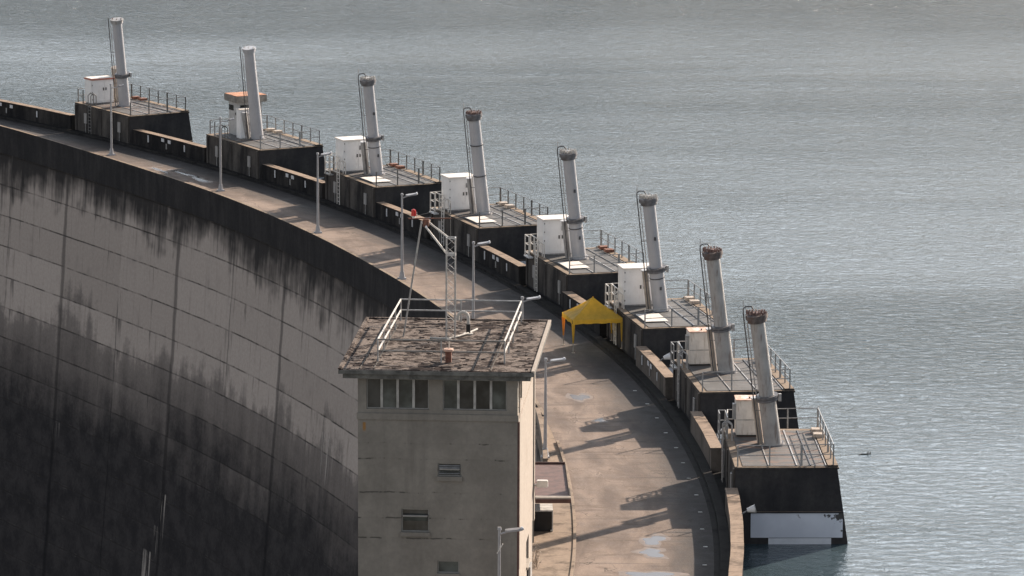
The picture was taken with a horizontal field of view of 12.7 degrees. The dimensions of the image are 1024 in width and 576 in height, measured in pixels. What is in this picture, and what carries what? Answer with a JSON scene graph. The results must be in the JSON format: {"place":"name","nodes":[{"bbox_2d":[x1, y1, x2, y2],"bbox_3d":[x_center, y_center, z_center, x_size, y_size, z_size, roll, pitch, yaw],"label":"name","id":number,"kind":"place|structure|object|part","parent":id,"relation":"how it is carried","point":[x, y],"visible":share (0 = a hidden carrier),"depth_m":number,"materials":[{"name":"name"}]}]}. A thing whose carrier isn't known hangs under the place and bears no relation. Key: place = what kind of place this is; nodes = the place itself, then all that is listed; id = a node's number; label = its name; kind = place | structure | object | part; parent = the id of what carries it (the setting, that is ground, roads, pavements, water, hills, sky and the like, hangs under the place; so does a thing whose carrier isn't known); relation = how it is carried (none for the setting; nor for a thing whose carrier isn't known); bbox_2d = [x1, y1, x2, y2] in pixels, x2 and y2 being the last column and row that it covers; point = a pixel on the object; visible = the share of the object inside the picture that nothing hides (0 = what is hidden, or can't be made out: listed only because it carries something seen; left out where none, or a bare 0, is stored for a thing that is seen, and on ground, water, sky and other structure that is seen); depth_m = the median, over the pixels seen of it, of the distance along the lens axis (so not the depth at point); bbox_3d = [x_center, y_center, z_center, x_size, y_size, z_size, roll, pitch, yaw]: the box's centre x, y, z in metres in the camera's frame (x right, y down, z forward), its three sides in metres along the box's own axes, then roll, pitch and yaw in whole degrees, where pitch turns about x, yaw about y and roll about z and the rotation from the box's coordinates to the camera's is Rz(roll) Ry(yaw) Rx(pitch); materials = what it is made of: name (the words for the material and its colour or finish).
{"place":"outdoors","nodes":[
{"label":"outdoors","id":0,"kind":"place"},
{"bbox_2d":[224,91,266,134],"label":"valve house","id":1,"kind":"structure","parent":0,"point":[235,99],"depth_m":345.32,"materials":[{"name":"concrete"}]},
{"bbox_2d":[0,119,713,575],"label":"road","id":2,"kind":"structure","parent":0,"point":[632,475],"depth_m":255.40,"materials":[{"name":"concrete"}]},
{"bbox_2d":[107,83,123,155],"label":"street lamp","id":3,"kind":"object","parent":2,"relation":"on","point":[111,152],"visible":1,"depth_m":350.65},
{"bbox_2d":[169,169,203,178],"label":"damp patch","id":4,"kind":"object","parent":2,"relation":"on","point":[186,173],"visible":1,"depth_m":342.06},
{"bbox_2d":[192,176,212,182],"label":"damp patch","id":5,"kind":"object","parent":2,"relation":"on","point":[202,181],"visible":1,"depth_m":338.26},
{"bbox_2d":[216,117,233,191],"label":"street lamp","id":6,"kind":"object","parent":2,"relation":"on","point":[220,188],"visible":1,"depth_m":333.42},
{"bbox_2d":[313,151,331,233],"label":"street lamp","id":7,"kind":"object","parent":2,"relation":"on","point":[317,231],"visible":1,"depth_m":315.08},
{"bbox_2d":[398,192,417,279],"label":"street lamp","id":8,"kind":"object","parent":2,"relation":"on","point":[401,276],"visible":1,"depth_m":297.15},
{"bbox_2d":[472,241,490,318],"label":"street lamp","id":9,"kind":"object","parent":2,"relation":"on","point":[473,277],"visible":0.82,"depth_m":278.83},
{"bbox_2d":[521,296,540,318],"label":"street lamp","id":10,"kind":"object","parent":2,"relation":"on","point":[532,298],"visible":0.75,"depth_m":260.09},
{"bbox_2d":[556,440,575,575],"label":"kerb","id":11,"kind":"structure","parent":2,"relation":"on","point":[573,514],"depth_m":229.72,"materials":[{"name":"concrete"}]},
{"bbox_2d":[565,393,592,401],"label":"damp patch","id":12,"kind":"object","parent":2,"relation":"on","point":[570,397],"visible":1,"depth_m":260.08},
{"bbox_2d":[570,394,589,399],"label":"puddle","id":13,"kind":"object","parent":12,"relation":"on","point":[580,397],"visible":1,"depth_m":259.82,"materials":[{"name":"grey liquid"}]},
{"bbox_2d":[562,297,622,352],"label":"canopy tent","id":14,"kind":"object","parent":2,"relation":"on","point":[592,310],"visible":1,"depth_m":273.28,"materials":[{"name":"fabric"}]},
{"bbox_2d":[630,547,668,558],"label":"damp patch","id":15,"kind":"object","parent":2,"relation":"on","point":[647,556],"visible":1,"depth_m":222.78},
{"bbox_2d":[639,548,663,556],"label":"puddle","id":16,"kind":"object","parent":15,"relation":"on","point":[650,552],"visible":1,"depth_m":222.58,"materials":[{"name":"grey liquid"}]},
{"bbox_2d":[618,571,688,575],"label":"damp patch","id":17,"kind":"object","parent":2,"relation":"on","point":[622,573],"visible":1,"depth_m":218.37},
{"bbox_2d":[626,572,673,575],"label":"puddle","id":18,"kind":"object","parent":17,"relation":"on","point":[649,574],"visible":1,"depth_m":218.16,"materials":[{"name":"grey liquid"}]},
{"bbox_2d":[639,533,670,547],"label":"damp patch","id":19,"kind":"object","parent":2,"relation":"on","point":[641,541],"visible":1,"depth_m":225.11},
{"bbox_2d":[643,536,665,544],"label":"puddle","id":20,"kind":"object","parent":19,"relation":"on","point":[653,540],"visible":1,"depth_m":225.09,"materials":[{"name":"grey liquid"}]},
{"bbox_2d":[0,0,1023,575],"bbox_3d":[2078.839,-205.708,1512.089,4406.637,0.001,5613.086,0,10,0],"label":"water","id":21,"kind":"structure","parent":0,"point":[840,182],"depth_m":369.51,"materials":[{"name":"liquid"}]},
{"bbox_2d":[74,96,192,143],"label":"intake pier","id":22,"kind":"structure","parent":21,"relation":"in","point":[172,121],"depth_m":358.23,"materials":[{"name":"concrete"}]},
{"bbox_2d":[88,93,96,133],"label":"access ladder","id":23,"kind":"object","parent":22,"relation":"attached to","point":[90,109],"visible":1,"depth_m":360.97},
{"bbox_2d":[84,75,114,103],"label":"electrical cabinet","id":24,"kind":"object","parent":22,"relation":"on","point":[98,87],"visible":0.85,"depth_m":362.08,"materials":[{"name":"metal"}]},
{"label":"door","id":25,"kind":"part","parent":24,"relation":"part of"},
{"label":"door","id":26,"kind":"part","parent":24,"relation":"part of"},
{"bbox_2d":[108,17,131,106],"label":"hoist cylinder","id":27,"kind":"object","parent":22,"relation":"on","point":[120,74],"visible":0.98,"depth_m":359.88,"materials":[{"name":"metal"}]},
{"bbox_2d":[78,84,185,115],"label":"guard railing","id":28,"kind":"object","parent":22,"relation":"on","point":[158,99],"visible":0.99,"depth_m":359.46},
{"bbox_2d":[206,128,324,180],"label":"intake pier","id":29,"kind":"structure","parent":21,"relation":"in","point":[248,156],"depth_m":340.45,"materials":[{"name":"concrete"}]},
{"bbox_2d":[221,125,227,156],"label":"access ladder","id":30,"kind":"object","parent":29,"relation":"attached to","point":[224,126],"visible":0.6,"depth_m":343.43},
{"bbox_2d":[236,108,250,138],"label":"electrical cabinet","id":31,"kind":"object","parent":29,"relation":"on","point":[240,129],"visible":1,"depth_m":343.68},
{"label":"door","id":32,"kind":"part","parent":31,"relation":"part of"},
{"bbox_2d":[239,46,265,139],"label":"hoist cylinder","id":33,"kind":"object","parent":29,"relation":"on","point":[256,127],"visible":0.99,"depth_m":342.37,"materials":[{"name":"metal"}]},
{"bbox_2d":[209,115,319,149],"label":"guard railing","id":34,"kind":"object","parent":29,"relation":"on","point":[301,132],"visible":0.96,"depth_m":342.84,"materials":[{"name":"metal"}]},
{"bbox_2d":[325,163,441,219],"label":"intake pier","id":35,"kind":"structure","parent":21,"relation":"in","point":[360,191],"depth_m":322.87,"materials":[{"name":"concrete"}]},
{"bbox_2d":[324,154,339,175],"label":"safety gate","id":36,"kind":"structure","parent":35,"relation":"attached to","point":[329,173],"depth_m":327.70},
{"bbox_2d":[337,159,345,204],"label":"access ladder","id":37,"kind":"object","parent":35,"relation":"attached to","point":[340,160],"visible":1,"depth_m":326.53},
{"bbox_2d":[334,136,368,171],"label":"electrical cabinet","id":38,"kind":"object","parent":35,"relation":"on","point":[348,150],"visible":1,"depth_m":327.33,"materials":[{"name":"metal"}]},
{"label":"door","id":39,"kind":"part","parent":38,"relation":"part of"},
{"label":"door","id":40,"kind":"part","parent":38,"relation":"part of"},
{"bbox_2d":[358,69,385,175],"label":"hoist cylinder","id":41,"kind":"object","parent":35,"relation":"on","point":[373,137],"visible":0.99,"depth_m":325.14,"materials":[{"name":"metal"}]},
{"bbox_2d":[331,149,439,186],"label":"guard railing","id":42,"kind":"object","parent":35,"relation":"on","point":[422,168],"visible":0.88,"depth_m":324.09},
{"bbox_2d":[430,201,536,264],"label":"intake pier","id":43,"kind":"structure","parent":21,"relation":"in","point":[507,238],"depth_m":305.74,"materials":[{"name":"concrete"}]},
{"bbox_2d":[429,192,444,214],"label":"safety gate","id":44,"kind":"structure","parent":43,"relation":"attached to","point":[434,209],"depth_m":310.65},
{"bbox_2d":[441,197,450,245],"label":"access ladder","id":45,"kind":"object","parent":43,"relation":"attached to","point":[447,199],"visible":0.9,"depth_m":309.53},
{"bbox_2d":[440,173,475,210],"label":"electrical cabinet","id":46,"kind":"object","parent":43,"relation":"on","point":[454,189],"visible":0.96,"depth_m":310.21,"materials":[{"name":"metal"}]},
{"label":"door","id":47,"kind":"part","parent":46,"relation":"part of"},
{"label":"door","id":48,"kind":"part","parent":46,"relation":"part of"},
{"bbox_2d":[463,103,492,214],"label":"hoist cylinder","id":49,"kind":"object","parent":43,"relation":"on","point":[473,117],"visible":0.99,"depth_m":307.91,"materials":[{"name":"metal"}]},
{"bbox_2d":[434,187,547,227],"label":"guard railing","id":50,"kind":"object","parent":43,"relation":"on","point":[523,208],"visible":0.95,"depth_m":307.97,"materials":[{"name":"metal"}]},
{"bbox_2d":[526,245,634,306],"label":"intake pier","id":51,"kind":"structure","parent":21,"relation":"in","point":[556,279],"depth_m":288.98,"materials":[{"name":"concrete"}]},
{"bbox_2d":[524,234,538,258],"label":"safety gate","id":52,"kind":"structure","parent":51,"relation":"attached to","point":[528,255],"depth_m":293.51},
{"bbox_2d":[535,241,544,291],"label":"access ladder","id":53,"kind":"object","parent":51,"relation":"attached to","point":[536,290],"visible":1,"depth_m":292.25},
{"bbox_2d":[536,214,570,254],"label":"electrical cabinet","id":54,"kind":"object","parent":51,"relation":"on","point":[549,233],"visible":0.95,"depth_m":292.86,"materials":[{"name":"metal"}]},
{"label":"door","id":55,"kind":"part","parent":54,"relation":"part of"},
{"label":"door","id":56,"kind":"part","parent":54,"relation":"part of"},
{"bbox_2d":[557,141,588,259],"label":"hoist cylinder","id":57,"kind":"object","parent":51,"relation":"on","point":[574,219],"visible":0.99,"depth_m":290.50,"materials":[{"name":"metal"}]},
{"bbox_2d":[531,230,643,273],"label":"guard railing","id":58,"kind":"object","parent":51,"relation":"on","point":[621,248],"visible":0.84,"depth_m":290.32,"materials":[{"name":"metal"}]},
{"bbox_2d":[607,296,713,372],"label":"intake pier","id":59,"kind":"structure","parent":21,"relation":"in","point":[656,336],"depth_m":270.81,"materials":[{"name":"concrete"}]},
{"bbox_2d":[604,283,618,308],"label":"safety gate","id":60,"kind":"structure","parent":59,"relation":"attached to","point":[608,301],"depth_m":275.69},
{"bbox_2d":[614,291,624,344],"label":"access ladder","id":61,"kind":"object","parent":59,"relation":"attached to","point":[615,326],"visible":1,"depth_m":274.46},
{"bbox_2d":[617,263,652,305],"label":"electrical cabinet","id":62,"kind":"object","parent":59,"relation":"on","point":[630,284],"visible":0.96,"depth_m":275.01,"materials":[{"name":"metal"}]},
{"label":"door","id":63,"kind":"part","parent":62,"relation":"part of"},
{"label":"door","id":64,"kind":"part","parent":62,"relation":"part of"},
{"bbox_2d":[636,191,670,311],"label":"hoist cylinder","id":65,"kind":"object","parent":59,"relation":"on","point":[655,269],"visible":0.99,"depth_m":272.56,"materials":[{"name":"metal"}]},
{"bbox_2d":[612,279,712,327],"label":"guard railing","id":66,"kind":"object","parent":59,"relation":"on","point":[698,308],"visible":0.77,"depth_m":268.98,"materials":[{"name":"metal"}]},
{"bbox_2d":[673,358,798,443],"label":"intake pier","id":67,"kind":"structure","parent":21,"relation":"in","point":[711,400],"depth_m":251.24,"materials":[{"name":"concrete"}]},
{"bbox_2d":[670,341,682,369],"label":"safety gate","id":68,"kind":"structure","parent":67,"relation":"attached to","point":[673,366],"depth_m":257.52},
{"bbox_2d":[677,350,687,407],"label":"access ladder","id":69,"kind":"object","parent":67,"relation":"attached to","point":[678,380],"visible":1,"depth_m":256.06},
{"bbox_2d":[685,327,717,365],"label":"electrical cabinet","id":70,"kind":"object","parent":67,"relation":"on","point":[696,346],"visible":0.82,"depth_m":256.86,"materials":[{"name":"white metal"}]},
{"bbox_2d":[699,238,736,373],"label":"hoist cylinder","id":71,"kind":"object","parent":67,"relation":"on","point":[721,327],"visible":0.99,"depth_m":253.94,"materials":[{"name":"metal"}]},
{"bbox_2d":[678,338,790,391],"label":"guard railing","id":72,"kind":"object","parent":67,"relation":"on","point":[775,369],"visible":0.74,"depth_m":251.77,"materials":[{"name":"metal"}]},
{"bbox_2d":[721,427,847,543],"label":"intake pier","id":73,"kind":"structure","parent":21,"relation":"in","point":[792,499],"depth_m":231.42,"materials":[{"name":"concrete"}]},
{"bbox_2d":[717,410,727,439],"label":"safety gate","id":74,"kind":"structure","parent":73,"relation":"attached to","point":[719,436],"depth_m":238.69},
{"bbox_2d":[721,419,732,481],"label":"access ladder","id":75,"kind":"object","parent":73,"relation":"attached to","point":[724,423],"visible":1,"depth_m":237.08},
{"bbox_2d":[732,395,762,435],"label":"electrical cabinet","id":76,"kind":"object","parent":73,"relation":"on","point":[743,415],"visible":0.64,"depth_m":237.99,"materials":[{"name":"white metal"}]},
{"bbox_2d":[743,300,784,446],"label":"hoist cylinder","id":77,"kind":"object","parent":73,"relation":"on","point":[766,397],"visible":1,"depth_m":234.99,"materials":[{"name":"metal"}]},
{"bbox_2d":[727,408,833,466],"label":"guard railing","id":78,"kind":"object","parent":73,"relation":"on","point":[801,454],"visible":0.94,"depth_m":231.94,"materials":[{"name":"metal"}]},
{"bbox_2d":[535,416,562,461],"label":"pavement","id":79,"kind":"structure","parent":0,"point":[553,452],"depth_m":246.80,"materials":[{"name":"concrete"}]},
{"bbox_2d":[535,407,547,461],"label":"wall","id":80,"kind":"structure","parent":79,"relation":"on","point":[539,418],"depth_m":249.20,"materials":[{"name":"concrete"}]},
{"bbox_2d":[540,357,565,457],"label":"street lamp","id":81,"kind":"object","parent":79,"relation":"on","point":[545,402],"visible":1,"depth_m":242.93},
{"bbox_2d":[532,503,572,575],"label":"pavement","id":82,"kind":"structure","parent":0,"point":[555,552],"depth_m":223.55,"materials":[{"name":"concrete"}]},
{"bbox_2d":[497,527,523,575],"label":"street lamp","id":83,"kind":"object","parent":82,"relation":"on","point":[517,529],"visible":1,"depth_m":199.51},
{"bbox_2d":[532,544,540,568],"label":"dry plant","id":84,"kind":"object","parent":82,"relation":"on","point":[535,561],"visible":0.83,"depth_m":218.94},
{"bbox_2d":[534,504,552,531],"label":"equipment box","id":85,"kind":"object","parent":82,"relation":"on","point":[543,520],"visible":0.9,"depth_m":226.44,"materials":[{"name":"black metal"}]},
{"bbox_2d":[532,462,570,542],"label":"entrance canopy","id":86,"kind":"object","parent":82,"relation":"on","point":[555,475],"visible":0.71,"depth_m":226.77,"materials":[{"name":"concrete"}]},
{"bbox_3d":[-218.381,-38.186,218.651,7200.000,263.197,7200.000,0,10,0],"label":"ground","id":87,"kind":"structure","parent":0,"visible":0},
{"bbox_2d":[0,115,742,575],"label":"concrete dam","id":88,"kind":"structure","parent":87,"relation":"on","point":[178,395],"depth_m":339.88,"materials":[{"name":"concrete"}]},
{"bbox_2d":[0,99,74,129],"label":"parapet wall","id":89,"kind":"structure","parent":88,"relation":"on","point":[47,116],"depth_m":367.33,"materials":[{"name":"concrete"}]},
{"bbox_2d":[133,129,205,162],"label":"parapet wall","id":90,"kind":"structure","parent":88,"relation":"on","point":[195,151],"depth_m":351.07,"materials":[{"name":"concrete"}]},
{"bbox_2d":[262,164,325,199],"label":"parapet wall","id":91,"kind":"structure","parent":88,"relation":"on","point":[297,182],"depth_m":333.80,"materials":[{"name":"concrete"}]},
{"bbox_2d":[376,202,430,239],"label":"parapet wall","id":92,"kind":"structure","parent":88,"relation":"on","point":[391,217],"depth_m":317.26,"materials":[{"name":"concrete"}]},
{"bbox_2d":[338,317,550,575],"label":"elevator tower","id":93,"kind":"structure","parent":88,"relation":"on","point":[446,472],"depth_m":201.95,"materials":[{"name":"concrete"}]},
{"bbox_2d":[367,379,428,408],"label":"window","id":94,"kind":"structure","parent":93,"relation":"in","point":[381,393],"depth_m":201.42,"materials":[{"name":"grey glass"}]},
{"bbox_2d":[400,509,429,536],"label":"window","id":95,"kind":"structure","parent":93,"relation":"in","point":[417,520],"depth_m":202.30,"materials":[{"name":"grey glass"}]},
{"bbox_2d":[403,203,455,338],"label":"lattice mast","id":96,"kind":"object","parent":93,"relation":"on","point":[425,222],"visible":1,"depth_m":207.11,"materials":[{"name":"grey metal"}]},
{"bbox_2d":[411,209,415,217],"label":"beacon lamp","id":97,"kind":"object","parent":96,"relation":"on","point":[413,213],"visible":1,"depth_m":206.77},
{"bbox_2d":[345,319,535,369],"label":"moss debris","id":98,"kind":"object","parent":93,"relation":"on","point":[460,366],"visible":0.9,"depth_m":205.58,"materials":[{"name":"plant"}]},
{"bbox_2d":[436,561,459,575],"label":"window","id":99,"kind":"structure","parent":93,"relation":"in","point":[445,568],"depth_m":202.60,"materials":[{"name":"grey glass"}]},
{"bbox_2d":[444,338,452,362],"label":"vent post","id":100,"kind":"object","parent":93,"relation":"on","point":[448,354],"visible":1,"depth_m":201.92,"materials":[{"name":"orange metal"}]},
{"bbox_2d":[377,299,521,363],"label":"roof railing","id":101,"kind":"object","parent":93,"relation":"on","point":[441,351],"visible":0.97,"depth_m":205.79,"materials":[{"name":"metal"}]},
{"bbox_2d":[437,463,461,480],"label":"window","id":102,"kind":"structure","parent":93,"relation":"in","point":[446,471],"depth_m":201.76,"materials":[{"name":"grey glass"}]},
{"bbox_2d":[430,328,477,338],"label":"roof hose","id":103,"kind":"object","parent":93,"relation":"on","point":[453,336],"visible":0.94,"depth_m":207.70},
{"bbox_2d":[456,311,472,334],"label":"gooseneck pipe","id":104,"kind":"object","parent":93,"relation":"on","point":[468,319],"visible":1,"depth_m":208.71,"materials":[{"name":"grey metal"}]},
{"bbox_2d":[443,380,506,410],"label":"window","id":105,"kind":"structure","parent":93,"relation":"in","point":[457,394],"depth_m":201.17,"materials":[{"name":"grey glass"}]},
{"bbox_2d":[526,541,529,569],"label":"window","id":106,"kind":"structure","parent":93,"relation":"in","point":[528,562],"depth_m":210.16,"materials":[{"name":"beige glass"}]},
{"bbox_2d":[535,480,547,487],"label":"wall lamp","id":107,"kind":"object","parent":93,"relation":"attached to","point":[542,483],"visible":1,"depth_m":212.37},
{"bbox_2d":[475,244,526,285],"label":"parapet wall","id":108,"kind":"structure","parent":88,"relation":"on","point":[516,271],"depth_m":298.70,"materials":[{"name":"concrete"}]},
{"bbox_2d":[562,291,607,337],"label":"parapet wall","id":109,"kind":"structure","parent":88,"relation":"on","point":[597,328],"depth_m":283.39,"materials":[{"name":"concrete"}]},
{"bbox_2d":[635,346,672,398],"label":"parapet wall","id":110,"kind":"structure","parent":88,"relation":"on","point":[663,384],"depth_m":262.86,"materials":[{"name":"concrete"}]},
{"bbox_2d":[661,353,669,360],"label":"horn floodlight","id":111,"kind":"object","parent":110,"relation":"on","point":[666,357],"visible":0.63,"depth_m":264.24,"materials":[{"name":"metal"}]},
{"bbox_2d":[690,411,720,471],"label":"parapet wall","id":112,"kind":"structure","parent":88,"relation":"on","point":[705,436],"depth_m":243.86,"materials":[{"name":"concrete"}]},
{"bbox_2d":[725,488,743,575],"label":"parapet wall","id":113,"kind":"structure","parent":88,"relation":"on","point":[733,511],"depth_m":221.99,"materials":[{"name":"concrete"}]},
{"bbox_2d":[742,504,756,513],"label":"horn floodlight","id":114,"kind":"object","parent":113,"relation":"on","point":[752,508],"visible":1,"depth_m":225.47,"materials":[{"name":"metal"}]}
]}

